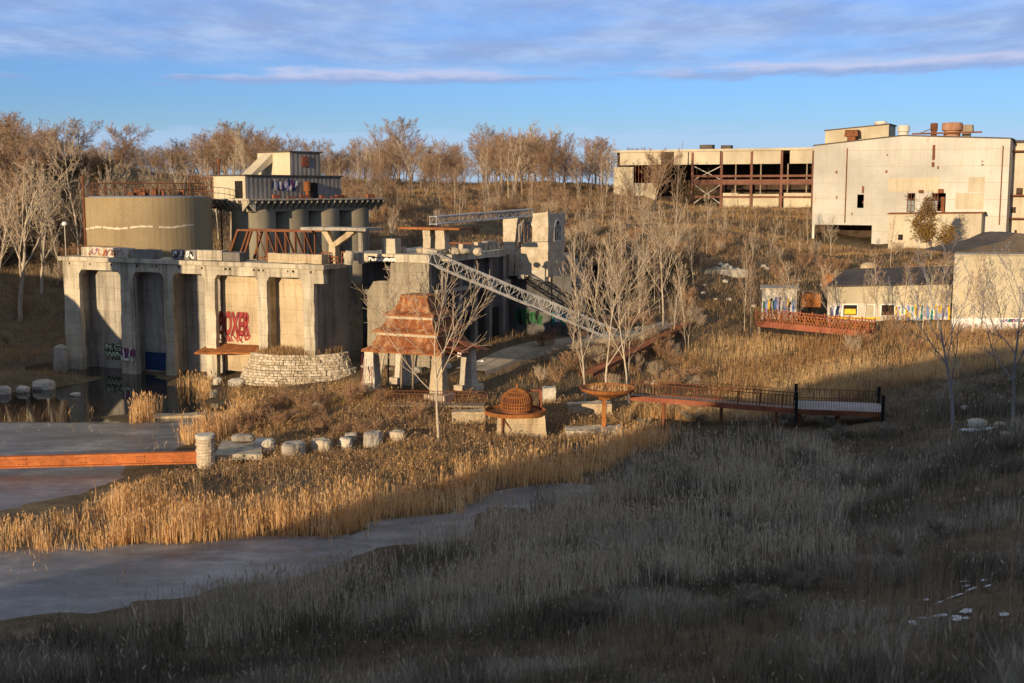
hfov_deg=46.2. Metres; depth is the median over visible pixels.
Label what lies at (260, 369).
curved stone wall
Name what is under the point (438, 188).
young tree
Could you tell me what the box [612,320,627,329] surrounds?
shrub
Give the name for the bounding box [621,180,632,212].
sapling
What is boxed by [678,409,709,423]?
shrub
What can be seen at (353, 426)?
shrub
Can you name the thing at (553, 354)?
shrub
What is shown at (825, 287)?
bare tree
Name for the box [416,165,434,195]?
young tree
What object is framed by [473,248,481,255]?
rubble block
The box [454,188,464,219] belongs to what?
young tree
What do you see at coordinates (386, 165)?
bare tree
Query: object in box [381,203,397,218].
shrub
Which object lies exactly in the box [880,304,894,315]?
window
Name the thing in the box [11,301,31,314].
shrub
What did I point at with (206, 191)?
roof pipe frame
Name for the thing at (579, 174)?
bare tree
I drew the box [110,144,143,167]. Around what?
bare tree
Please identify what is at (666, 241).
bare tree
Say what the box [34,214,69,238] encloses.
shrub
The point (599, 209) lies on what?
shrub
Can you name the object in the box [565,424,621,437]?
concrete pad
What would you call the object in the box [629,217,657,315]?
bare tree
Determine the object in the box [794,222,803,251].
bare tree
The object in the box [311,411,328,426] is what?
shrub
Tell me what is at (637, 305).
shrub
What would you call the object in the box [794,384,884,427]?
viewing platform
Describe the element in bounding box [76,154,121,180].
shrub
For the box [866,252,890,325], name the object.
bare tree
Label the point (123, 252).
parapet block
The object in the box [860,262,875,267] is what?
round boulder
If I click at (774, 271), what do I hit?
shrub
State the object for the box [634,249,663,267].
shrub
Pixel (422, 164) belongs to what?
bare tree
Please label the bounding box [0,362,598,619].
water
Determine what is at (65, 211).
shrub
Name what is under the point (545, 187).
young tree
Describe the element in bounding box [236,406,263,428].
shrub
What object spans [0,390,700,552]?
cattail bed
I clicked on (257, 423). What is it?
shrub
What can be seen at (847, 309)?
window
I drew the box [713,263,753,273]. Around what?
rubble heap
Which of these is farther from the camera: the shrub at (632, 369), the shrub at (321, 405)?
the shrub at (632, 369)
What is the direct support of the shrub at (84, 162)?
on the ground at (74, 503)
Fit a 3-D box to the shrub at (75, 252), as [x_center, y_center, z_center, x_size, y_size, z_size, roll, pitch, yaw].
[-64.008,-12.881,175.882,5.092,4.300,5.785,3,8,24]
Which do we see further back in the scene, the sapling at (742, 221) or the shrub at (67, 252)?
the sapling at (742, 221)
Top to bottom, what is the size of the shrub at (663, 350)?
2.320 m
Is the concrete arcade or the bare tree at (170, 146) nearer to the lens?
the concrete arcade
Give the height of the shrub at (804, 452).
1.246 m
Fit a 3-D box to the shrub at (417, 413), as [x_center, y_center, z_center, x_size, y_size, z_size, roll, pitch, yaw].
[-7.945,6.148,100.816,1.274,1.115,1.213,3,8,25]
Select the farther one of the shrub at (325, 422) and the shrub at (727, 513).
the shrub at (325, 422)
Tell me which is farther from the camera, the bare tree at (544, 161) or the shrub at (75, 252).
the bare tree at (544, 161)
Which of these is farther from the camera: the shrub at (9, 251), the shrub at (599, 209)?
the shrub at (599, 209)
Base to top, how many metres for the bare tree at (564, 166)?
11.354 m
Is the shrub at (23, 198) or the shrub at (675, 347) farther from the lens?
the shrub at (23, 198)
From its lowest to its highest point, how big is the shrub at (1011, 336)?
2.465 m
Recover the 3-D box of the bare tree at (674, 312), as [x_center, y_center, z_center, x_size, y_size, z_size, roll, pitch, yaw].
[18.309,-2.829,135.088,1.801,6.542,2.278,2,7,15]
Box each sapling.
[575,210,586,236]
[581,200,592,243]
[586,183,593,213]
[586,221,592,243]
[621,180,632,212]
[623,197,631,232]
[634,195,651,237]
[700,188,714,222]
[712,202,720,225]
[728,189,735,208]
[739,209,744,231]
[752,205,758,224]
[803,209,813,243]
[820,222,827,245]
[862,545,875,628]
[902,567,914,642]
[914,575,925,640]
[920,565,928,635]
[921,561,934,654]
[931,560,943,654]
[934,540,949,622]
[946,551,959,629]
[963,566,969,609]
[968,568,981,650]
[968,586,979,654]
[995,576,1008,639]
[1003,576,1011,629]
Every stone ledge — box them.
[452,409,490,423]
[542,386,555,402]
[567,400,610,415]
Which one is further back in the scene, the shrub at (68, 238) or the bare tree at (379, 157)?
the bare tree at (379, 157)
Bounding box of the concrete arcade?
[58,255,349,378]
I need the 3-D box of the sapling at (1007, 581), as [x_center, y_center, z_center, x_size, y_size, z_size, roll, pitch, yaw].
[13.017,7.282,31.835,0.340,2.204,0.244,-1,7,-7]
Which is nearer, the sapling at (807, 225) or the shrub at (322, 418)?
the shrub at (322, 418)
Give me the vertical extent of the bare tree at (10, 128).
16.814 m
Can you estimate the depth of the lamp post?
149.42 m
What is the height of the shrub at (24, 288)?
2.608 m
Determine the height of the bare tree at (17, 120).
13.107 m
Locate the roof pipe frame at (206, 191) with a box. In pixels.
[189,177,222,249]
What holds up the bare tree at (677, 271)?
on the ground at (74, 503)
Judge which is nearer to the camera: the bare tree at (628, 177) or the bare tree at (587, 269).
the bare tree at (587, 269)
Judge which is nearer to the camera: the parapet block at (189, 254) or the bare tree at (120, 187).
the parapet block at (189, 254)
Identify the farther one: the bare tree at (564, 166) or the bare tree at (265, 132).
the bare tree at (265, 132)
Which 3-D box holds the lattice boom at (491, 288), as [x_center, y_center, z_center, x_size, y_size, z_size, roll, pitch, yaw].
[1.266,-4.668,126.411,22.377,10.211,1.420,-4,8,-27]
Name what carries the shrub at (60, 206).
on the ground at (74, 503)
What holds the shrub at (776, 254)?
on the ground at (74, 503)
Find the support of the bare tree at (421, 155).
on the ground at (74, 503)
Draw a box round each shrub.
[0,157,38,172]
[0,169,9,198]
[0,225,23,247]
[0,237,27,264]
[0,330,14,345]
[6,280,30,294]
[7,168,51,195]
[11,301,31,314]
[12,201,39,219]
[13,191,30,204]
[20,153,71,173]
[20,230,55,250]
[21,244,52,263]
[27,220,70,247]
[30,159,55,179]
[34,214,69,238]
[34,251,61,270]
[35,171,68,190]
[43,260,63,285]
[46,159,71,172]
[46,190,65,205]
[49,199,76,212]
[50,211,67,231]
[53,203,77,221]
[53,213,73,230]
[55,229,83,246]
[55,236,67,246]
[56,153,96,177]
[57,242,81,255]
[58,248,81,255]
[60,198,83,224]
[61,223,83,241]
[61,232,84,250]
[69,153,90,175]
[75,158,113,176]
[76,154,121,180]
[235,421,251,432]
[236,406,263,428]
[239,410,263,428]
[246,419,262,427]
[251,400,270,417]
[254,405,272,417]
[262,406,300,427]
[266,390,289,411]
[283,391,305,407]
[285,409,297,422]
[289,394,319,414]
[296,390,314,404]
[303,401,325,414]
[307,420,324,433]
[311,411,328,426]
[314,407,325,417]
[315,392,331,404]
[316,418,332,429]
[328,420,347,434]
[337,385,361,403]
[344,378,373,401]
[344,422,367,431]
[346,382,364,393]
[354,417,383,434]
[361,180,379,195]
[369,231,380,240]
[369,239,381,249]
[370,207,386,219]
[372,388,388,402]
[379,406,397,416]
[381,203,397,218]
[399,202,414,214]
[405,214,440,237]
[408,232,421,245]
[409,409,422,419]
[410,401,425,414]
[433,209,442,219]
[439,191,457,205]
[464,199,487,216]
[468,224,480,234]
[482,194,498,208]
[485,205,510,217]
[491,197,508,207]
[523,231,538,242]
[532,326,558,345]
[533,363,548,381]
[541,201,559,212]
[543,347,559,362]
[546,365,567,381]
[558,346,585,369]
[562,599,604,622]
[565,217,574,228]
[565,225,578,239]
[565,236,601,261]
[566,326,587,338]
[569,203,580,212]
[578,256,609,279]
[579,260,597,274]
[581,220,599,236]
[583,240,617,261]
[584,285,604,306]
[585,345,606,362]
[587,314,613,330]
[589,234,605,247]
[589,293,615,307]
[591,427,609,437]
[593,251,622,268]
[593,278,622,303]
[595,203,603,213]
[598,259,620,276]
[600,243,638,265]
[602,238,641,266]
[603,373,620,382]
[604,351,625,366]
[604,560,643,577]
[608,333,620,347]
[609,273,650,301]
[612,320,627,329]
[617,312,638,328]
[624,259,674,289]
[626,227,643,237]
[626,300,639,313]
[627,231,640,239]
[627,354,644,365]
[627,361,639,372]
[629,274,663,300]
[630,209,644,216]
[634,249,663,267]
[634,310,657,325]
[634,557,681,582]
[637,417,652,424]
[639,259,668,278]
[641,324,659,338]
[646,360,663,376]
[649,332,674,353]
[650,338,673,357]
[652,244,712,274]
[661,367,686,390]
[664,278,690,295]
[664,349,685,365]
[666,269,681,282]
[668,340,679,353]
[669,234,680,245]
[672,368,687,383]
[674,242,683,252]
[676,287,701,304]
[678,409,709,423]
[681,373,699,389]
[684,259,704,274]
[685,367,705,382]
[686,303,701,320]
[689,503,719,516]
[694,312,707,327]
[706,246,719,255]
[707,501,738,517]
[708,230,736,249]
[715,241,724,252]
[718,224,729,234]
[728,582,772,608]
[732,582,780,608]
[754,556,799,580]
[764,246,783,260]
[768,263,787,277]
[775,563,832,589]
[780,413,805,424]
[787,446,819,462]
[794,250,818,265]
[809,239,821,252]
[814,416,840,427]
[814,533,866,557]
[816,254,833,270]
[827,256,850,269]
[827,424,858,439]
[828,466,859,482]
[831,270,839,280]
[836,257,854,268]
[843,334,861,354]
[843,545,910,579]
[851,330,874,347]
[873,421,900,435]
[873,536,915,557]
[881,311,909,328]
[883,324,909,338]
[890,240,904,254]
[902,335,925,351]
[923,516,959,537]
[927,331,939,341]
[954,326,982,341]
[986,454,1023,471]
[988,436,1023,451]
[991,325,1019,343]
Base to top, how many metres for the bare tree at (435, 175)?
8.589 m
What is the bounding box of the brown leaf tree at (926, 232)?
[903,191,959,258]
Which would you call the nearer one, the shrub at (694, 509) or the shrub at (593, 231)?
the shrub at (694, 509)
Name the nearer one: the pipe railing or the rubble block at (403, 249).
the rubble block at (403, 249)
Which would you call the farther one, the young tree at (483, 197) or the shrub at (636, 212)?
the shrub at (636, 212)
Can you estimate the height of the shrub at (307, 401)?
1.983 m
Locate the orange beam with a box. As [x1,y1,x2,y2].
[0,451,196,468]
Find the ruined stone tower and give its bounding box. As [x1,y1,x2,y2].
[503,211,572,335]
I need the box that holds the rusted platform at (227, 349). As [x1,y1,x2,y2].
[194,343,258,354]
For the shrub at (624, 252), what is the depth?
168.31 m
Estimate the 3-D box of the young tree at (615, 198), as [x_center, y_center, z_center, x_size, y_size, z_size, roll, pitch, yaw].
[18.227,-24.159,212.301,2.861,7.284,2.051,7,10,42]
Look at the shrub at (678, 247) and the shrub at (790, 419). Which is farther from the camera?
the shrub at (678, 247)
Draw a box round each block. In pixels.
[81,247,134,257]
[131,249,161,257]
[172,249,196,259]
[197,249,228,260]
[212,194,385,285]
[222,252,246,260]
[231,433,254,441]
[267,253,328,263]
[382,238,400,253]
[401,247,406,252]
[414,366,421,373]
[416,247,422,252]
[451,247,458,253]
[460,248,471,253]
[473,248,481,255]
[564,252,571,262]
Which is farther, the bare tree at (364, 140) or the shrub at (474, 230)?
the bare tree at (364, 140)
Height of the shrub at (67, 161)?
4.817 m
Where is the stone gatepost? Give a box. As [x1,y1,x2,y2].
[195,432,215,468]
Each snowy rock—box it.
[967,418,987,427]
[993,421,1005,427]
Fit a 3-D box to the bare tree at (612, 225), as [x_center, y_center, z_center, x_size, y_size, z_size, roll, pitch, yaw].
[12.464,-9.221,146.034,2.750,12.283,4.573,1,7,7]
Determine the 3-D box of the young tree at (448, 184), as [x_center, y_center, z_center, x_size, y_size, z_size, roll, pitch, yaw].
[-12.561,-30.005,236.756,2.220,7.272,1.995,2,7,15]
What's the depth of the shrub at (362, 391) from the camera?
106.17 m
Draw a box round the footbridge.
[630,380,794,425]
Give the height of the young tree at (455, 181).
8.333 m
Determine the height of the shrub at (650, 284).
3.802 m
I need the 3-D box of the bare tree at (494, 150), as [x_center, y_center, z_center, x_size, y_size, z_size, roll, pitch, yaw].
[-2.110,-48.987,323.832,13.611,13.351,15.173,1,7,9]
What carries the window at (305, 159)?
in the head house
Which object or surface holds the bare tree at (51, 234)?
on the ground at (74, 503)
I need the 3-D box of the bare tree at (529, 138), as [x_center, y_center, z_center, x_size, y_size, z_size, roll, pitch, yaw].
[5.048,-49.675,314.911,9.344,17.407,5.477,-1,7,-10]
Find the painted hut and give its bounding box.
[760,285,799,320]
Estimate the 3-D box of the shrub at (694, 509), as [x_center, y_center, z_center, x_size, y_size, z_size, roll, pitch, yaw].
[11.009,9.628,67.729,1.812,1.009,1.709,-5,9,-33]
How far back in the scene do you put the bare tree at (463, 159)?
279.14 m
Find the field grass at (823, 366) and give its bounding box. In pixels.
[618,318,1023,438]
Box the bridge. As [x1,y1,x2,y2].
[755,308,875,340]
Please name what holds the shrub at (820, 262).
on the ground at (74, 503)
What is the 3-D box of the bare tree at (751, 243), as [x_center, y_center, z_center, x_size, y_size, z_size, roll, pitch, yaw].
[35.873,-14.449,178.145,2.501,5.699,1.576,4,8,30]
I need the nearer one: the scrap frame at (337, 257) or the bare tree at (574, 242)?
the scrap frame at (337, 257)
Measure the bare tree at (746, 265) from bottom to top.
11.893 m
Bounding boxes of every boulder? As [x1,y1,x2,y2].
[0,386,10,394]
[16,385,29,392]
[32,379,55,389]
[70,392,80,395]
[254,438,274,454]
[281,440,305,458]
[311,437,331,452]
[339,437,352,450]
[344,432,357,439]
[363,430,382,447]
[388,430,405,442]
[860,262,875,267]
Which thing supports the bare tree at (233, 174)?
on the ground at (74, 503)
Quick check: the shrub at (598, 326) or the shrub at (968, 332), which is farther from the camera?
the shrub at (598, 326)
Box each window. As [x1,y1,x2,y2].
[302,156,308,166]
[553,218,561,241]
[842,304,857,315]
[865,304,874,315]
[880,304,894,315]
[898,234,902,239]
[907,193,914,211]
[931,193,937,211]
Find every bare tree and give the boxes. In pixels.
[0,110,54,229]
[0,111,29,151]
[0,117,43,154]
[0,151,78,320]
[0,167,40,270]
[1,208,25,226]
[6,153,35,191]
[25,152,57,252]
[26,129,60,154]
[27,168,68,293]
[29,125,70,160]
[36,224,48,252]
[39,116,92,254]
[41,136,50,152]
[42,129,59,156]
[44,119,63,145]
[45,224,60,265]
[47,117,114,158]
[82,160,92,186]
[88,141,101,163]
[96,151,121,195]
[97,136,111,160]
[97,147,104,180]
[99,121,153,164]
[104,149,125,165]
[104,156,134,195]
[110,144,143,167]
[122,135,133,163]
[132,143,138,167]
[139,158,146,184]
[139,166,152,192]
[141,145,167,170]
[145,167,165,194]
[149,164,168,191]
[152,146,179,171]
[163,141,169,172]
[165,140,174,166]
[166,139,193,171]
[167,163,182,192]
[170,148,182,172]
[171,132,224,175]
[175,140,190,178]
[180,161,189,178]
[184,137,198,172]
[189,135,203,173]
[194,154,221,237]
[198,121,272,167]
[200,142,208,174]
[201,128,254,174]
[203,145,219,174]
[205,129,247,172]
[210,119,230,174]
[210,133,225,173]
[222,132,253,167]
[223,143,244,239]
[228,120,248,171]
[231,129,273,168]
[233,130,249,170]
[243,134,279,164]
[244,139,289,162]
[252,137,299,161]
[257,125,273,147]
[283,134,310,150]
[297,137,333,157]
[319,147,325,174]
[321,143,334,173]
[322,152,333,174]
[326,147,348,175]
[345,138,376,179]
[347,135,366,172]
[351,258,498,442]
[354,140,378,183]
[359,132,380,185]
[364,138,398,178]
[365,122,390,176]
[365,149,393,176]
[371,139,391,191]
[373,260,415,377]
[374,116,436,178]
[378,134,418,180]
[387,205,402,237]
[389,136,417,189]
[402,149,414,180]
[409,139,428,179]
[411,153,449,194]
[413,143,433,172]
[415,144,429,188]
[416,148,430,189]
[426,149,458,184]
[428,135,443,167]
[429,159,440,193]
[430,137,444,177]
[433,142,465,183]
[435,140,466,180]
[455,133,524,192]
[459,145,468,193]
[464,121,500,182]
[476,135,509,173]
[477,135,495,190]
[478,148,492,195]
[491,129,508,183]
[493,135,510,183]
[493,140,514,187]
[494,132,527,179]
[496,130,519,194]
[496,132,554,191]
[500,129,534,202]
[510,133,525,192]
[518,120,538,182]
[518,132,547,181]
[522,118,542,182]
[524,125,542,193]
[524,149,564,196]
[525,132,538,187]
[526,135,567,183]
[531,130,582,191]
[531,147,542,189]
[543,122,561,174]
[545,153,578,188]
[557,224,587,328]
[558,136,573,170]
[558,263,603,401]
[561,226,672,413]
[562,289,589,348]
[567,152,583,205]
[568,137,584,195]
[568,225,582,260]
[574,136,617,183]
[575,229,594,291]
[577,136,614,187]
[577,238,606,337]
[580,244,594,311]
[585,140,601,195]
[591,145,608,203]
[596,246,644,405]
[599,140,618,196]
[603,215,623,313]
[603,262,629,315]
[610,209,635,317]
[616,159,629,195]
[616,190,699,325]
[618,223,633,281]
[623,168,631,187]
[627,230,645,264]
[627,235,651,296]
[628,269,647,325]
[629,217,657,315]
[638,147,684,207]
[639,270,653,316]
[639,284,648,337]
[647,225,659,301]
[650,157,672,210]
[652,259,663,313]
[659,226,674,250]
[659,244,678,294]
[661,261,688,339]
[665,252,688,318]
[666,217,684,273]
[666,290,681,342]
[669,144,686,234]
[677,301,694,343]
[680,295,703,345]
[683,223,694,286]
[734,235,755,330]
[742,262,756,333]
[749,225,760,261]
[767,215,781,250]
[772,269,791,313]
[775,258,805,318]
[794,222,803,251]
[810,262,838,314]
[823,216,839,254]
[860,270,876,324]
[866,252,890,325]
[868,235,984,429]
[887,219,898,264]
[896,259,916,320]
[918,263,945,328]
[931,250,953,329]
[958,216,968,240]
[966,250,986,334]
[970,241,1023,421]
[973,263,1001,335]
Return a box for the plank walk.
[386,390,485,409]
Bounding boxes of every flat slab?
[155,412,206,418]
[215,440,261,460]
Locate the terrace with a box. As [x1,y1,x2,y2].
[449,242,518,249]
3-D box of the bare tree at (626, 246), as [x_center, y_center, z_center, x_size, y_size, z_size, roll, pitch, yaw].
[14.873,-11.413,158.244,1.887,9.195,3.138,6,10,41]
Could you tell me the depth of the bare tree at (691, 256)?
159.28 m
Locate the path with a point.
(499, 360)
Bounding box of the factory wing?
[1009,140,1023,233]
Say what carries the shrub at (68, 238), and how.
on the ground at (74, 503)
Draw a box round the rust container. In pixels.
[797,291,820,322]
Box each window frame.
[518,226,520,247]
[521,224,522,243]
[524,222,526,241]
[528,224,530,241]
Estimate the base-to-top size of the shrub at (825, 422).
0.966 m
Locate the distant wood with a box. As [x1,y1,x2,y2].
[1,129,616,185]
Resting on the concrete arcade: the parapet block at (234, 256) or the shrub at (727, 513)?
the parapet block at (234, 256)
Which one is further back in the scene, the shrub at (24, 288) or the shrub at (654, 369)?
the shrub at (24, 288)
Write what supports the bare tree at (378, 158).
on the ground at (74, 503)
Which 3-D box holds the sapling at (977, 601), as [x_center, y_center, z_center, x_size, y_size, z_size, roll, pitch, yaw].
[12.610,7.314,32.638,0.344,2.405,0.309,7,10,44]
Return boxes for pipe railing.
[78,245,117,249]
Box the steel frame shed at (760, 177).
[614,145,813,207]
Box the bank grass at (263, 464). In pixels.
[100,378,658,503]
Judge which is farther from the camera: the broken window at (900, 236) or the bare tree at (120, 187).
the broken window at (900, 236)
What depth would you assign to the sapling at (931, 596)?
32.58 m
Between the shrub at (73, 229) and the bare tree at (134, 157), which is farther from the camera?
the bare tree at (134, 157)
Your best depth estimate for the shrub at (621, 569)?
52.06 m
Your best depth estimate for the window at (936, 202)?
223.88 m
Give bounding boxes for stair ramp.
[579,314,693,380]
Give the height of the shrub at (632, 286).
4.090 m
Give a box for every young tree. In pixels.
[325,155,332,175]
[331,159,344,185]
[336,170,378,197]
[337,173,354,192]
[348,160,366,197]
[365,161,373,191]
[365,170,383,197]
[368,156,394,196]
[378,173,385,195]
[379,176,402,207]
[383,163,394,195]
[390,186,401,212]
[404,170,412,195]
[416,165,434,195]
[434,179,443,199]
[438,163,467,199]
[443,173,453,194]
[450,165,459,206]
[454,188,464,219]
[462,186,468,207]
[477,182,493,217]
[480,174,489,202]
[486,191,494,209]
[490,171,500,196]
[493,182,506,209]
[494,196,503,215]
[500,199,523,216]
[507,185,518,212]
[507,196,523,208]
[524,185,537,212]
[525,186,540,221]
[533,180,541,206]
[533,193,545,212]
[538,179,562,208]
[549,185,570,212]
[558,186,571,223]
[572,189,582,224]
[592,183,612,213]
[599,188,606,221]
[610,185,621,220]
[611,185,638,213]
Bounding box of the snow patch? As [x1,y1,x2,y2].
[959,608,972,612]
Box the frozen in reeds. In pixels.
[3,403,523,586]
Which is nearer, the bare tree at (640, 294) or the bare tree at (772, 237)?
the bare tree at (640, 294)
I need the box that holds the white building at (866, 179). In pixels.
[812,121,1014,248]
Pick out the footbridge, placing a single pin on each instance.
(716, 402)
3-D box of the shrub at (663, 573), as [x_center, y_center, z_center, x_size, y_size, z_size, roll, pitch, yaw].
[5.967,9.293,48.130,2.207,1.128,2.081,-3,8,-21]
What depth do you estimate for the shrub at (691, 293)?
149.48 m
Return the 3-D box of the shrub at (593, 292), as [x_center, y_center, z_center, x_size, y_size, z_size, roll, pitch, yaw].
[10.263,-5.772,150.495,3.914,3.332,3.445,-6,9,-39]
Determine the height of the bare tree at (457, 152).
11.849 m
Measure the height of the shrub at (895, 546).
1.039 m
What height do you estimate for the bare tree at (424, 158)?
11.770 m
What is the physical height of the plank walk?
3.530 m
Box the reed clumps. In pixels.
[127,369,264,444]
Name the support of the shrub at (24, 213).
on the ground at (74, 503)
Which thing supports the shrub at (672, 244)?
on the ground at (74, 503)
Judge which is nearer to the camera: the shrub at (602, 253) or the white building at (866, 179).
the shrub at (602, 253)
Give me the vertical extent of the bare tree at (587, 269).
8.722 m
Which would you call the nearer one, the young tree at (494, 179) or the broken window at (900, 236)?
the broken window at (900, 236)
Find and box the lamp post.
[62,222,66,255]
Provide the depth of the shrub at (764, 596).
40.27 m
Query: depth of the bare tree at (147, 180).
182.97 m
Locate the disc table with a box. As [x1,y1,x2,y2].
[579,383,635,426]
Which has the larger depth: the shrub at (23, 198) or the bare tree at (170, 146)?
the bare tree at (170, 146)
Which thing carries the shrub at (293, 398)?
on the ground at (74, 503)
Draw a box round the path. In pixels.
[455,322,677,374]
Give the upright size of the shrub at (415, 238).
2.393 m
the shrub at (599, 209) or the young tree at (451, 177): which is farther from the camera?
the young tree at (451, 177)
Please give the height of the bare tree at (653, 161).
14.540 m
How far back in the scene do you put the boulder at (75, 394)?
117.29 m
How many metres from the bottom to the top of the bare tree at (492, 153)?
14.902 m
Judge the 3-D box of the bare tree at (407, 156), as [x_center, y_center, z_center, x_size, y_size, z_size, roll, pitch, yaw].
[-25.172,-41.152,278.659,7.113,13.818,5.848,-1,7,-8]
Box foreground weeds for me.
[0,338,1023,682]
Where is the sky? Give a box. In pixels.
[0,0,1023,184]
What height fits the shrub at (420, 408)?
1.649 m
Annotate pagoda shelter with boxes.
[361,293,490,401]
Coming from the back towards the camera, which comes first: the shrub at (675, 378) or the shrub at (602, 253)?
the shrub at (602, 253)
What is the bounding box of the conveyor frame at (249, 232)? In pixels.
[229,229,323,260]
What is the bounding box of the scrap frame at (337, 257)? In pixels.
[321,251,344,263]
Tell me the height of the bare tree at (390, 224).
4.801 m
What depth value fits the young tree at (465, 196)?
235.52 m
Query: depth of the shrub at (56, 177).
199.93 m
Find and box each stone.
[53,344,68,372]
[212,377,222,384]
[228,378,245,386]
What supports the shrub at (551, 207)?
on the ground at (74, 503)
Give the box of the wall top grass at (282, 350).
[256,343,341,355]
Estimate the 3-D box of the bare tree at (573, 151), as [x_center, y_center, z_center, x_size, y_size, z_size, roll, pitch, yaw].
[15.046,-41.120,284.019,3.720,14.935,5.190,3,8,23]
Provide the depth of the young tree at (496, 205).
200.74 m
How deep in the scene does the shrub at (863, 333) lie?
130.13 m
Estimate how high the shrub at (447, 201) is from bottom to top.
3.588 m
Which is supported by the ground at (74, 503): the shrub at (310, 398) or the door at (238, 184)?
the shrub at (310, 398)
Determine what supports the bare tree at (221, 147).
on the ground at (74, 503)
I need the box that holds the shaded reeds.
[127,411,869,649]
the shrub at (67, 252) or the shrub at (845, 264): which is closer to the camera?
the shrub at (67, 252)
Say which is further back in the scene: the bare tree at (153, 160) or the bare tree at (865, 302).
the bare tree at (153, 160)
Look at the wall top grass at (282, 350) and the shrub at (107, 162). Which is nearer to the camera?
the wall top grass at (282, 350)
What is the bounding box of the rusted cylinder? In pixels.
[822,273,840,286]
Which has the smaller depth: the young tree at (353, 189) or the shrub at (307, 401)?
the shrub at (307, 401)
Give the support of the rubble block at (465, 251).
on the ruined hall
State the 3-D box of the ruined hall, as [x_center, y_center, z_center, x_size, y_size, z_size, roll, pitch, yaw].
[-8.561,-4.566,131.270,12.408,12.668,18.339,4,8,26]
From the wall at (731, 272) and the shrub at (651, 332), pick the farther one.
the wall at (731, 272)
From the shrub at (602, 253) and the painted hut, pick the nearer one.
the painted hut
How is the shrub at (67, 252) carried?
on the ground at (74, 503)
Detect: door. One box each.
[235,181,242,197]
[310,182,317,197]
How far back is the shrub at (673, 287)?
153.99 m
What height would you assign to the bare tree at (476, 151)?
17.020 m
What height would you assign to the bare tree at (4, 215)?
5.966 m
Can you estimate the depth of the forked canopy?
120.06 m
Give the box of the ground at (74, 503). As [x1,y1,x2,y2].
[0,159,1023,682]
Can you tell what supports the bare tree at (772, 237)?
on the ground at (74, 503)
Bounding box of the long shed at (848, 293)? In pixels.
[827,266,953,323]
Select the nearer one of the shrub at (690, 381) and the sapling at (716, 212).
the shrub at (690, 381)
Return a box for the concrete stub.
[208,391,217,397]
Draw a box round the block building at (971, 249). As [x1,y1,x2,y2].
[925,231,1023,330]
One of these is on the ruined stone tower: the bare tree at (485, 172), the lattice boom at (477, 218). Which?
the lattice boom at (477, 218)
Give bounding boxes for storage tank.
[81,174,212,256]
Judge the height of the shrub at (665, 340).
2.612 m
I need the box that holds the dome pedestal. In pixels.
[484,384,547,438]
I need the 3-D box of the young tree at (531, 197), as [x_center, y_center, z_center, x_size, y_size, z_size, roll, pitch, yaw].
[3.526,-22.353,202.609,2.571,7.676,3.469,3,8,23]
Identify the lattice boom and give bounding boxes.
[426,251,616,339]
[429,209,533,224]
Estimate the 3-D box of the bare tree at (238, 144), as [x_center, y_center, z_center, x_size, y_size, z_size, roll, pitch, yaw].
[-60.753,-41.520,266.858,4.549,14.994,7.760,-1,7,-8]
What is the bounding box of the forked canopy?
[300,226,381,263]
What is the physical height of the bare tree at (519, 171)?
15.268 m
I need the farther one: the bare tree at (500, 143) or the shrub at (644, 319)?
the bare tree at (500, 143)
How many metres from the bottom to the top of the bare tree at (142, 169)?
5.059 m
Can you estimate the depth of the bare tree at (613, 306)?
103.12 m
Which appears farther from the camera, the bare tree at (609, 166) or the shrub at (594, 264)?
the bare tree at (609, 166)
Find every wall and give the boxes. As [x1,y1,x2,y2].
[240,350,357,386]
[564,263,584,321]
[703,269,747,277]
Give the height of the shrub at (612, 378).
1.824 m
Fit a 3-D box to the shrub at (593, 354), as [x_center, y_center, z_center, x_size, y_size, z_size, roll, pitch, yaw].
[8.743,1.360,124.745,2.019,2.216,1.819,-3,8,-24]
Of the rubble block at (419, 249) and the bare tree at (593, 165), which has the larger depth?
the bare tree at (593, 165)
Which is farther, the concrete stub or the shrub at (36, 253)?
the shrub at (36, 253)
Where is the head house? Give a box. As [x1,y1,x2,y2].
[210,151,343,198]
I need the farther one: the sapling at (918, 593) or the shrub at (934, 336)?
the shrub at (934, 336)
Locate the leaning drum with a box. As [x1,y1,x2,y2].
[344,250,353,264]
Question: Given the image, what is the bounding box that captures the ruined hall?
[344,241,509,367]
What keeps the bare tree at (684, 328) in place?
on the ground at (74, 503)
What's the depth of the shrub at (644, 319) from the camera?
141.12 m
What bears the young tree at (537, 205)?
on the ground at (74, 503)
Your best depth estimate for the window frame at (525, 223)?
136.65 m
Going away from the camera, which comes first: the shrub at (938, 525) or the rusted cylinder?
the shrub at (938, 525)
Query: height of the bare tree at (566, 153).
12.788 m
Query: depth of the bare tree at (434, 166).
263.20 m
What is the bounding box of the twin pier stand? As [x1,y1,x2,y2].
[398,227,470,252]
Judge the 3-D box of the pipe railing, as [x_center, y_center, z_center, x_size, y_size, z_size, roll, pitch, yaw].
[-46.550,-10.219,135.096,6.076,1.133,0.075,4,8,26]
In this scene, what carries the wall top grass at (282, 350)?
on the curved stone wall at (260, 369)
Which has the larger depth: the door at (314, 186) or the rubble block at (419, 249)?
the door at (314, 186)
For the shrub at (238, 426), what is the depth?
97.14 m
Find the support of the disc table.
on the ground at (74, 503)

